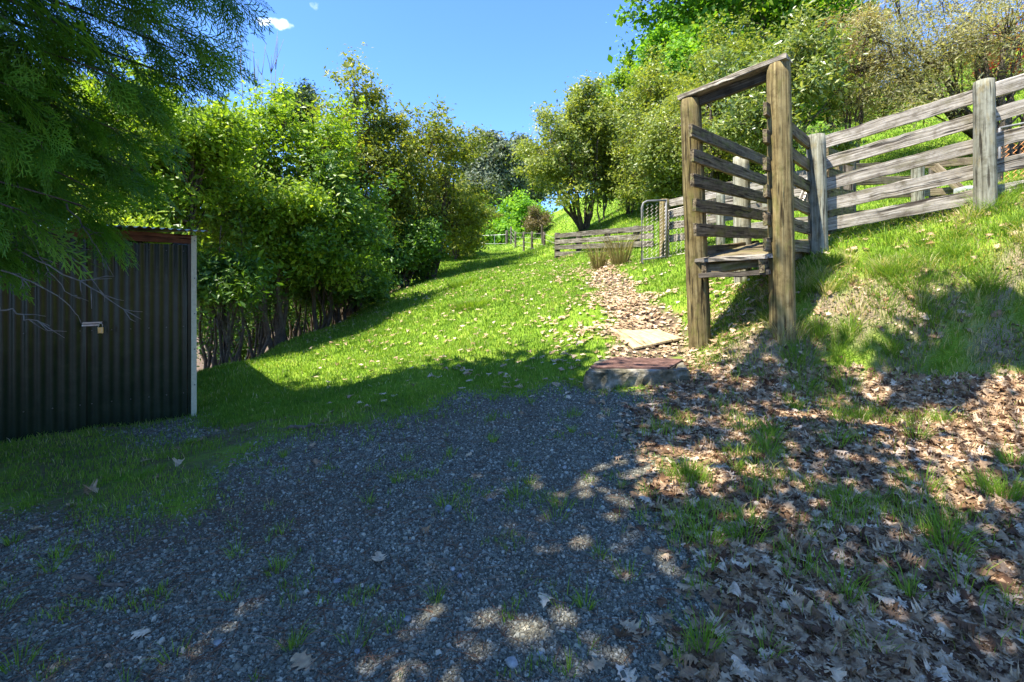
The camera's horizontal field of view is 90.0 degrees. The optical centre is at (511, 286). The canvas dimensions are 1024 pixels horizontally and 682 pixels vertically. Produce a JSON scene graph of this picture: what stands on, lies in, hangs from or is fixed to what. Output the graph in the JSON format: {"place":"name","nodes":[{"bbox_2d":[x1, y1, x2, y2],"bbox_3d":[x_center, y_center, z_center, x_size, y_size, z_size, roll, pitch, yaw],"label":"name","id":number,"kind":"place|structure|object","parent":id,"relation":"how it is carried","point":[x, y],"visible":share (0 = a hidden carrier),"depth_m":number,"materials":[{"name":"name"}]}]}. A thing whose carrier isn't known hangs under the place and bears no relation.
{"place":"outdoors","nodes":[
{"label":"outdoors","id":0,"kind":"place"},
{"bbox_2d":[0,366,1021,681],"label":"gravel","id":1,"kind":"structure","parent":0,"point":[252,650],"depth_m":2.48,"materials":[{"name":"gravel"}]},
{"bbox_2d":[290,649,315,670],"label":"oak leaf","id":2,"kind":"object","parent":1,"relation":"on","point":[302,660],"visible":1,"depth_m":1.99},
{"bbox_2d":[371,551,386,560],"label":"oak leaf","id":3,"kind":"object","parent":1,"relation":"on","point":[379,556],"visible":1,"depth_m":2.59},
{"bbox_2d":[506,656,517,668],"bbox_3d":[-0.001,1.442,1.964,0.047,0.032,0.052,0,0,0],"label":"stone","id":4,"kind":"object","parent":1,"relation":"on","point":[511,662],"visible":1,"depth_m":1.95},
{"bbox_2d":[619,619,644,633],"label":"oak leaf","id":5,"kind":"object","parent":1,"relation":"on","point":[633,626],"visible":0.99,"depth_m":2.11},
{"bbox_2d":[0,49,1023,681],"bbox_3d":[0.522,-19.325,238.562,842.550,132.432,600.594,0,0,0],"label":"ground","id":6,"kind":"structure","parent":0,"point":[974,345],"depth_m":4.48,"materials":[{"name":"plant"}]},
{"bbox_2d":[82,479,98,492],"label":"oak leaf","id":7,"kind":"object","parent":6,"relation":"on","point":[92,487],"visible":0.88,"depth_m":3.54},
{"bbox_2d":[71,573,125,586],"bbox_3d":[-2.016,1.433,2.498,0.323,0.039,0.030,0,0,15],"label":"stick","id":8,"kind":"object","parent":6,"relation":"on","point":[89,577],"visible":1,"depth_m":2.50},
{"bbox_2d":[1,69,199,229],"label":"broadleaf tree","id":9,"kind":"object","parent":6,"relation":"on","point":[76,178],"visible":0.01,"depth_m":9.43,"materials":[{"name":"green plant"}]},
{"bbox_2d":[0,220,208,442],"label":"corrugated shed","id":10,"kind":"structure","parent":6,"relation":"on","point":[122,368],"depth_m":5.26,"materials":[{"name":"metal"}]},
{"bbox_2d":[0,231,85,442],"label":"door","id":11,"kind":"structure","parent":10,"relation":"in","point":[43,373],"depth_m":4.96,"materials":[{"name":"metal"}]},
{"bbox_2d":[87,241,186,428],"bbox_3d":[-3.965,0.498,5.453,0.858,1.937,0.038,0,0,-42],"label":"door","id":12,"kind":"structure","parent":10,"relation":"in","point":[137,370],"depth_m":5.44,"materials":[{"name":"metal"}]},
{"bbox_2d":[0,0,276,336],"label":"cypress tree","id":13,"kind":"object","parent":6,"relation":"on","point":[30,132],"visible":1,"depth_m":3.49,"materials":[{"name":"green plant"}]},
{"bbox_2d":[56,41,272,255],"bbox_3d":[-6.337,-0.961,8.921,3.822,6.358,3.645,0,0,0],"label":"broadleaf tree","id":14,"kind":"object","parent":6,"relation":"on","point":[214,145],"visible":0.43,"depth_m":9.01,"materials":[{"name":"green plant"}]},
{"bbox_2d":[172,458,184,466],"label":"oak leaf","id":15,"kind":"object","parent":6,"relation":"on","point":[177,462],"visible":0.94,"depth_m":3.96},
{"bbox_2d":[197,308,206,362],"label":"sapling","id":16,"kind":"object","parent":6,"relation":"on","point":[199,347],"visible":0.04,"depth_m":12.71,"materials":[{"name":"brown plant"}]},
{"bbox_2d":[197,305,216,364],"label":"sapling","id":17,"kind":"object","parent":6,"relation":"on","point":[208,331],"visible":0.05,"depth_m":11.64,"materials":[{"name":"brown plant"}]},
{"bbox_2d":[197,307,235,363],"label":"sapling","id":18,"kind":"object","parent":6,"relation":"on","point":[213,333],"visible":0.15,"depth_m":11.14,"materials":[{"name":"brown plant"}]},
{"bbox_2d":[197,252,240,370],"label":"sapling","id":19,"kind":"object","parent":6,"relation":"on","point":[200,343],"visible":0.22,"depth_m":10.44,"materials":[{"name":"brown plant"}]},
{"bbox_2d":[200,252,254,352],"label":"sapling","id":20,"kind":"object","parent":6,"relation":"on","point":[232,315],"visible":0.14,"depth_m":10.22,"materials":[{"name":"green plant"}]},
{"bbox_2d":[197,234,259,358],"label":"sapling","id":21,"kind":"object","parent":6,"relation":"on","point":[249,344],"visible":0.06,"depth_m":11.41,"materials":[{"name":"brown plant"}]},
{"bbox_2d":[197,306,261,367],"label":"sapling","id":22,"kind":"object","parent":6,"relation":"on","point":[207,342],"visible":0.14,"depth_m":11.21,"materials":[{"name":"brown plant"}]},
{"bbox_2d":[197,281,262,368],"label":"sapling","id":23,"kind":"object","parent":6,"relation":"on","point":[209,352],"visible":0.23,"depth_m":10.73,"materials":[{"name":"brown plant"}]},
{"bbox_2d":[204,301,255,359],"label":"sapling","id":24,"kind":"object","parent":6,"relation":"on","point":[234,351],"visible":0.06,"depth_m":12.44,"materials":[{"name":"brown plant"}]},
{"bbox_2d":[203,210,258,366],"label":"sapling","id":25,"kind":"object","parent":6,"relation":"on","point":[215,334],"visible":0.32,"depth_m":9.72,"materials":[{"name":"green plant"}]},
{"bbox_2d":[197,309,269,366],"bbox_3d":[-9.158,2.042,16.955,2.910,3.142,2.827,0,0,0],"label":"undergrowth shrub","id":26,"kind":"object","parent":6,"relation":"on","point":[243,355],"visible":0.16,"depth_m":16.51,"materials":[{"name":"green plant"}]},
{"bbox_2d":[200,250,272,356],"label":"sapling","id":27,"kind":"object","parent":6,"relation":"on","point":[254,317],"visible":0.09,"depth_m":12.21,"materials":[{"name":"green plant"}]},
{"bbox_2d":[197,216,279,331],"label":"sapling","id":28,"kind":"object","parent":6,"relation":"on","point":[239,248],"visible":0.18,"depth_m":10.03,"materials":[{"name":"green plant"}]},
{"bbox_2d":[226,304,254,353],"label":"sapling","id":29,"kind":"object","parent":6,"relation":"on","point":[237,344],"visible":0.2,"depth_m":12.93,"materials":[{"name":"green plant"}]},
{"bbox_2d":[226,287,266,362],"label":"sapling","id":30,"kind":"object","parent":6,"relation":"on","point":[230,354],"visible":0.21,"depth_m":10.89,"materials":[{"name":"green plant"}]},
{"bbox_2d":[197,150,295,365],"bbox_3d":[-11.153,-0.802,18.686,7.124,9.372,6.308,0,0,0],"label":"broadleaf tree","id":31,"kind":"object","parent":6,"relation":"on","point":[198,314],"depth_m":18.93,"materials":[{"name":"green plant"}]},
{"bbox_2d":[197,226,297,364],"bbox_3d":[-5.187,0.302,9.242,2.149,2.816,2.601,0,0,35],"label":"glossy shrub","id":32,"kind":"object","parent":6,"relation":"on","point":[221,280],"visible":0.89,"depth_m":9.13,"materials":[{"name":"green plant"}]},
{"bbox_2d":[224,223,272,361],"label":"sapling","id":33,"kind":"object","parent":6,"relation":"on","point":[242,311],"visible":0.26,"depth_m":10.31,"materials":[{"name":"green plant"}]},
{"bbox_2d":[230,291,271,361],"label":"sapling","id":34,"kind":"object","parent":6,"relation":"on","point":[239,355],"visible":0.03,"depth_m":11.43,"materials":[{"name":"brown plant"}]},
{"bbox_2d":[244,314,272,360],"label":"sapling","id":35,"kind":"object","parent":6,"relation":"on","point":[248,352],"visible":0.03,"depth_m":12.92,"materials":[{"name":"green plant"}]},
{"bbox_2d":[237,31,284,349],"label":"bare tree","id":36,"kind":"object","parent":6,"relation":"on","point":[276,47],"visible":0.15,"depth_m":17.98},
{"bbox_2d":[252,300,273,356],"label":"sapling","id":37,"kind":"object","parent":6,"relation":"on","point":[256,337],"visible":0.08,"depth_m":11.91,"materials":[{"name":"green plant"}]},
{"bbox_2d":[238,244,293,355],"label":"sapling","id":38,"kind":"object","parent":6,"relation":"on","point":[268,330],"visible":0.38,"depth_m":10.97,"materials":[{"name":"green plant"}]},
{"bbox_2d":[251,287,291,346],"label":"sapling","id":39,"kind":"object","parent":6,"relation":"on","point":[264,340],"visible":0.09,"depth_m":12.30,"materials":[{"name":"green plant"}]},
{"bbox_2d":[253,285,296,352],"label":"sapling","id":40,"kind":"object","parent":6,"relation":"on","point":[259,329],"visible":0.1,"depth_m":12.17,"materials":[{"name":"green plant"}]},
{"bbox_2d":[258,282,299,333],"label":"sapling","id":41,"kind":"object","parent":6,"relation":"on","point":[274,326],"visible":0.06,"depth_m":11.73,"materials":[{"name":"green plant"}]},
{"bbox_2d":[258,253,305,354],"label":"sapling","id":42,"kind":"object","parent":6,"relation":"on","point":[260,343],"visible":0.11,"depth_m":11.57,"materials":[{"name":"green plant"}]},
{"bbox_2d":[178,76,389,348],"bbox_3d":[-5.300,-1.578,11.399,4.829,6.423,4.264,0,0,-37],"label":"broadleaf tree","id":43,"kind":"object","parent":6,"relation":"on","point":[270,211],"visible":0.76,"depth_m":11.03,"materials":[{"name":"green plant"}]},
{"bbox_2d":[283,299,292,339],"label":"sapling","id":44,"kind":"object","parent":6,"relation":"on","point":[290,332],"visible":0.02,"depth_m":15.34,"materials":[{"name":"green plant"}]},
{"bbox_2d":[282,296,301,334],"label":"sapling","id":45,"kind":"object","parent":6,"relation":"on","point":[300,329],"visible":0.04,"depth_m":14.09,"materials":[{"name":"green plant"}]},
{"bbox_2d":[263,225,322,341],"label":"sapling","id":46,"kind":"object","parent":6,"relation":"on","point":[282,296],"visible":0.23,"depth_m":11.55,"materials":[{"name":"green plant"}]},
{"bbox_2d":[267,78,323,171],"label":"dark conifer","id":47,"kind":"object","parent":6,"relation":"on","point":[306,91],"visible":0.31,"depth_m":22.33,"materials":[{"name":"green plant"}]},
{"bbox_2d":[288,299,310,335],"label":"sapling","id":48,"kind":"object","parent":6,"relation":"on","point":[297,312],"visible":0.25,"depth_m":13.84,"materials":[{"name":"green plant"}]},
{"bbox_2d":[287,298,317,336],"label":"sapling","id":49,"kind":"object","parent":6,"relation":"on","point":[298,320],"visible":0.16,"depth_m":13.71,"materials":[{"name":"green plant"}]},
{"bbox_2d":[300,288,306,333],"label":"sapling","id":50,"kind":"object","parent":6,"relation":"on","point":[304,326],"visible":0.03,"depth_m":13.41,"materials":[{"name":"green plant"}]},
{"bbox_2d":[278,422,333,431],"bbox_3d":[-1.881,1.281,4.686,0.496,0.081,0.048,0,0,-7],"label":"stick","id":51,"kind":"object","parent":6,"relation":"on","point":[300,426],"visible":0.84,"depth_m":4.66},
{"bbox_2d":[271,303,341,337],"bbox_3d":[-7.389,1.087,18.622,3.603,2.968,3.386,0,0,-38],"label":"undergrowth shrub","id":52,"kind":"object","parent":6,"relation":"on","point":[292,326],"visible":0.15,"depth_m":18.02,"materials":[{"name":"green plant"}]},
{"bbox_2d":[200,140,414,329],"bbox_3d":[-4.829,-1.053,12.451,4.863,4.762,4.920,0,0,0],"label":"broadleaf tree","id":53,"kind":"object","parent":6,"relation":"on","point":[367,234],"visible":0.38,"depth_m":11.63,"materials":[{"name":"green plant"}]},
{"bbox_2d":[294,301,321,327],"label":"sapling","id":54,"kind":"object","parent":6,"relation":"on","point":[320,321],"visible":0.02,"depth_m":14.33,"materials":[{"name":"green plant"}]},
{"bbox_2d":[283,253,406,322],"bbox_3d":[-4.997,-0.051,14.239,3.614,2.554,3.560,0,0,45],"label":"dark shrub","id":55,"kind":"object","parent":6,"relation":"on","point":[306,294],"visible":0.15,"depth_m":14.00,"materials":[{"name":"green plant"}]},
{"bbox_2d":[288,42,435,313],"bbox_3d":[-4.671,-3.238,16.039,4.668,8.500,4.632,0,0,0],"label":"olive leaved tree","id":56,"kind":"object","parent":6,"relation":"on","point":[380,134],"visible":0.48,"depth_m":15.68,"materials":[{"name":"green plant"}]},
{"bbox_2d":[369,211,454,293],"bbox_3d":[-3.553,-1.037,17.219,4.112,2.905,3.625,0,0,25],"label":"dark shrub","id":57,"kind":"object","parent":6,"relation":"on","point":[423,234],"visible":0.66,"depth_m":16.35,"materials":[{"name":"green plant"}]},
{"bbox_2d":[364,94,512,280],"bbox_3d":[-2.928,-3.271,18.295,5.939,6.522,5.384,0,0,0],"label":"olive leaved tree","id":58,"kind":"object","parent":6,"relation":"on","point":[436,142],"visible":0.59,"depth_m":17.43,"materials":[{"name":"green plant"}]},
{"bbox_2d":[415,174,500,259],"bbox_3d":[-2.650,-3.315,23.949,4.036,4.412,3.994,0,0,33],"label":"dark shrub","id":59,"kind":"object","parent":6,"relation":"on","point":[472,243],"visible":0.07,"depth_m":23.43,"materials":[{"name":"green plant"}]},
{"bbox_2d":[414,175,503,256],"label":"broadleaf tree","id":60,"kind":"object","parent":6,"relation":"on","point":[498,215],"visible":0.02,"depth_m":29.64,"materials":[{"name":"green plant"}]},
{"bbox_2d":[446,275,479,288],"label":"grass tussock","id":61,"kind":"object","parent":6,"relation":"on","point":[463,282],"depth_m":13.53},
{"bbox_2d":[450,294,493,310],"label":"grass tussock","id":62,"kind":"object","parent":6,"relation":"on","point":[473,302],"depth_m":10.30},
{"bbox_2d":[459,170,512,247],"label":"gum tree","id":63,"kind":"object","parent":6,"relation":"on","point":[482,177],"visible":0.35,"depth_m":68.27,"materials":[{"name":"green plant"}]},
{"bbox_2d":[457,125,533,206],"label":"gum tree","id":64,"kind":"object","parent":6,"relation":"on","point":[497,162],"visible":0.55,"depth_m":71.75,"materials":[{"name":"green plant"}]},
{"bbox_2d":[488,208,506,221],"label":"lime shrub","id":65,"kind":"object","parent":6,"relation":"on","point":[500,218],"visible":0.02,"depth_m":48.85,"materials":[{"name":"green plant"}]},
{"bbox_2d":[479,218,530,244],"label":"lime shrub","id":66,"kind":"object","parent":6,"relation":"on","point":[500,228],"visible":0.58,"depth_m":41.90,"materials":[{"name":"green plant"}]},
{"bbox_2d":[0,31,1023,681],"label":"grass","id":67,"kind":"structure","parent":6,"relation":"on","point":[320,409],"depth_m":5.75,"materials":[{"name":"plant"}]},
{"bbox_2d":[0,179,1023,681],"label":"weeds","id":68,"kind":"object","parent":6,"relation":"on","point":[892,261],"visible":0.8,"depth_m":3.77,"materials":[{"name":"green plant"}]},
{"bbox_2d":[495,186,545,237],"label":"lime shrub","id":69,"kind":"object","parent":6,"relation":"on","point":[514,211],"visible":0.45,"depth_m":44.87,"materials":[{"name":"green plant"}]},
{"bbox_2d":[31,174,1023,681],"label":"fallen leaves","id":70,"kind":"object","parent":6,"relation":"on","point":[949,648],"visible":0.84,"depth_m":2.76,"materials":[{"name":"brown plant"}]},
{"bbox_2d":[505,225,553,250],"bbox_3d":[0.810,-2.734,28.972,0.614,3.362,22.386,0,0,-5],"label":"wire fence","id":71,"kind":"object","parent":6,"relation":"on","point":[543,237],"visible":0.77,"depth_m":30.93,"materials":[{"name":"grey wood"}]},
{"bbox_2d":[506,131,555,205],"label":"gum tree","id":72,"kind":"object","parent":6,"relation":"on","point":[538,195],"visible":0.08,"depth_m":80.12,"materials":[{"name":"green plant"}]},
{"bbox_2d":[521,204,554,234],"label":"brown shrub","id":73,"kind":"object","parent":6,"relation":"on","point":[534,220],"visible":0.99,"depth_m":32.69,"materials":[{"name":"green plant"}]},
{"bbox_2d":[533,200,559,221],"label":"lime shrub","id":74,"kind":"object","parent":6,"relation":"on","point":[544,209],"visible":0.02,"depth_m":51.13,"materials":[{"name":"green plant"}]},
{"bbox_2d":[494,70,633,231],"bbox_3d":[2.350,-5.046,20.071,6.154,6.176,5.383,0,0,0],"label":"olive leaved tree","id":75,"kind":"object","parent":6,"relation":"on","point":[575,120],"visible":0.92,"depth_m":18.86,"materials":[{"name":"green plant"}]},
{"bbox_2d":[551,75,617,222],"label":"olive leaved tree","id":76,"kind":"object","parent":6,"relation":"on","point":[613,89],"visible":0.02,"depth_m":24.35,"materials":[{"name":"green plant"}]},
{"bbox_2d":[581,238,617,269],"bbox_3d":[1.983,-0.771,11.596,1.060,0.817,1.208,0,0,0],"label":"rush clump","id":77,"kind":"object","parent":6,"relation":"on","point":[600,260],"visible":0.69,"depth_m":11.52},
{"bbox_2d":[554,225,653,257],"bbox_3d":[2.572,-1.113,15.031,0.374,1.479,5.538,0,0,-21],"label":"rail fence","id":78,"kind":"object","parent":6,"relation":"on","point":[579,246],"visible":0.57,"depth_m":14.74,"materials":[{"name":"grey wood"}]},
{"bbox_2d":[600,228,645,266],"bbox_3d":[2.401,-0.896,11.152,1.250,0.951,1.258,0,0,0],"label":"rush clump","id":79,"kind":"object","parent":6,"relation":"on","point":[617,260],"visible":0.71,"depth_m":11.09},
{"bbox_2d":[584,94,663,213],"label":"olive leaved tree","id":80,"kind":"object","parent":6,"relation":"on","point":[607,197],"visible":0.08,"depth_m":20.33,"materials":[{"name":"green plant"}]},
{"bbox_2d":[594,49,657,205],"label":"olive leaved tree","id":81,"kind":"object","parent":6,"relation":"on","point":[616,76],"visible":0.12,"depth_m":23.14,"materials":[{"name":"green plant"}]},
{"bbox_2d":[582,359,689,389],"bbox_3d":[1.339,0.976,5.470,1.285,0.314,0.852,0,0,0],"label":"concrete sump","id":82,"kind":"object","parent":6,"relation":"on","point":[601,378],"visible":0.57,"depth_m":5.08,"materials":[{"name":"concrete"}]},
{"bbox_2d":[590,357,682,368],"bbox_3d":[1.356,0.815,5.461,0.724,0.028,1.020,0,0,29],"label":"rusty grate","id":83,"kind":"object","parent":82,"relation":"on","point":[636,363],"visible":1,"depth_m":5.40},
{"bbox_2d":[611,329,684,349],"bbox_3d":[1.726,0.654,6.560,0.725,0.191,0.741,0,0,-12],"label":"pale board","id":84,"kind":"object","parent":6,"relation":"on","point":[638,338],"visible":1,"depth_m":6.47,"materials":[{"name":"brown wood"}]},
{"bbox_2d":[641,199,666,264],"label":"pipe gate","id":85,"kind":"structure","parent":6,"relation":"on","point":[665,229],"depth_m":10.20,"materials":[{"name":"metal"}]},
{"bbox_2d":[598,40,714,212],"bbox_3d":[5.143,-5.401,17.251,5.278,6.174,4.436,0,0,43],"label":"olive leaved tree","id":86,"kind":"object","parent":6,"relation":"on","point":[655,97],"visible":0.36,"depth_m":17.44,"materials":[{"name":"green plant"}]},
{"bbox_2d":[625,18,719,195],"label":"broadleaf tree","id":87,"kind":"object","parent":6,"relation":"on","point":[661,33],"visible":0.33,"depth_m":21.16,"materials":[{"name":"green plant"}]},
{"bbox_2d":[618,98,759,209],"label":"olive leaved tree","id":88,"kind":"object","parent":6,"relation":"on","point":[652,158],"visible":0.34,"depth_m":15.59,"materials":[{"name":"green plant"}]},
{"bbox_2d":[634,0,825,181],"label":"leaved tree","id":89,"kind":"object","parent":6,"relation":"on","point":[737,45],"visible":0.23,"depth_m":14.37,"materials":[{"name":"green plant"}]},
{"bbox_2d":[659,174,807,258],"bbox_3d":[4.423,-1.163,9.645,3.317,1.784,0.369,0,0,33],"label":"rail fence","id":90,"kind":"object","parent":6,"relation":"on","point":[718,219],"visible":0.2,"depth_m":10.40,"materials":[{"name":"grey wood"}]},
{"bbox_2d":[668,207,707,255],"bbox_3d":[3.477,-1.137,10.149,0.793,1.074,0.016,0,0,40],"label":"netted hurdle","id":91,"kind":"object","parent":90,"relation":"attached to","point":[676,229],"visible":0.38,"depth_m":10.29,"materials":[{"name":"metal"}]},
{"bbox_2d":[677,52,809,351],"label":"loading ramp","id":92,"kind":"structure","parent":6,"relation":"on","point":[777,252],"depth_m":5.81,"materials":[{"name":"brown wood"}]},
{"bbox_2d":[606,0,902,142],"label":"broadleaf tree","id":93,"kind":"object","parent":6,"relation":"on","point":[689,12],"visible":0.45,"depth_m":22.57,"materials":[{"name":"green plant"}]},
{"bbox_2d":[705,170,806,224],"bbox_3d":[5.629,-1.780,11.575,2.578,1.691,0.241,0,0,30],"label":"rail fence","id":94,"kind":"object","parent":6,"relation":"on","point":[759,205],"visible":0.03,"depth_m":11.66,"materials":[{"name":"grey wood"}]},
{"bbox_2d":[697,0,877,171],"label":"pale leaved tree","id":95,"kind":"object","parent":6,"relation":"on","point":[811,74],"visible":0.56,"depth_m":11.44,"materials":[{"name":"green plant"}]},
{"bbox_2d":[799,178,806,200],"bbox_3d":[4.468,-1.477,7.780,0.187,0.594,0.617,0,0,39],"label":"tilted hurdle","id":96,"kind":"object","parent":6,"relation":"on","point":[803,195],"visible":0.15,"depth_m":7.65,"materials":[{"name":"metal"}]},
{"bbox_2d":[768,1,887,128],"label":"broadleaf tree","id":97,"kind":"object","parent":6,"relation":"on","point":[823,114],"visible":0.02,"depth_m":21.31,"materials":[{"name":"green plant"}]},
{"bbox_2d":[826,148,853,234],"bbox_3d":[4.710,-1.374,7.366,0.116,1.438,2.393,0,0,40],"label":"rail fence","id":98,"kind":"object","parent":6,"relation":"on","point":[838,170],"visible":0.3,"depth_m":6.91,"materials":[{"name":"grey wood"}]},
{"bbox_2d":[683,201,1023,378],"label":"soil crumbs","id":99,"kind":"object","parent":6,"relation":"on","point":[811,346],"visible":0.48,"depth_m":5.14,"materials":[{"name":"soil"}]},
{"bbox_2d":[809,0,913,162],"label":"red leaved shrub","id":100,"kind":"object","parent":6,"relation":"on","point":[860,116],"visible":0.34,"depth_m":12.24,"materials":[{"name":"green plant"}]},
{"bbox_2d":[806,73,1023,254],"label":"rail fence","id":101,"kind":"object","parent":6,"relation":"on","point":[985,169],"visible":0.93,"depth_m":5.88,"materials":[{"name":"grey wood"}]},
{"bbox_2d":[806,0,1023,138],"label":"feathery tree","id":102,"kind":"object","parent":6,"relation":"on","point":[920,85],"visible":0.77,"depth_m":11.45,"materials":[{"name":"green plant"}]},
{"bbox_2d":[843,157,1003,212],"bbox_3d":[6.731,-1.464,8.679,2.619,1.672,0.763,0,0,0],"label":"rail fence","id":103,"kind":"object","parent":6,"relation":"on","point":[920,172],"visible":0.3,"depth_m":8.72,"materials":[{"name":"wood"}]},
{"bbox_2d":[875,0,1023,158],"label":"feathery tree","id":104,"kind":"object","parent":6,"relation":"on","point":[1001,70],"visible":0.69,"depth_m":10.63,"materials":[{"name":"green plant"}]},
{"bbox_2d":[953,186,972,193],"bbox_3d":[7.633,-1.513,8.250,0.772,0.244,0.306,0,0,7],"label":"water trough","id":105,"kind":"object","parent":6,"relation":"on","point":[959,189],"visible":0.11,"depth_m":8.26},
{"bbox_2d":[945,4,1023,78],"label":"red leaved shrub","id":106,"kind":"object","parent":6,"relation":"on","point":[994,66],"visible":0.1,"depth_m":14.92,"materials":[{"name":"green plant"}]},
{"bbox_2d":[998,122,1023,181],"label":"orange netted gate","id":107,"kind":"structure","parent":6,"relation":"on","point":[1000,147],"depth_m":8.10,"materials":[{"name":"metal"}]},
{"bbox_2d":[0,0,1023,240],"label":"sky","id":108,"kind":"structure","parent":0,"point":[492,59],"materials":[{"name":"blue"}]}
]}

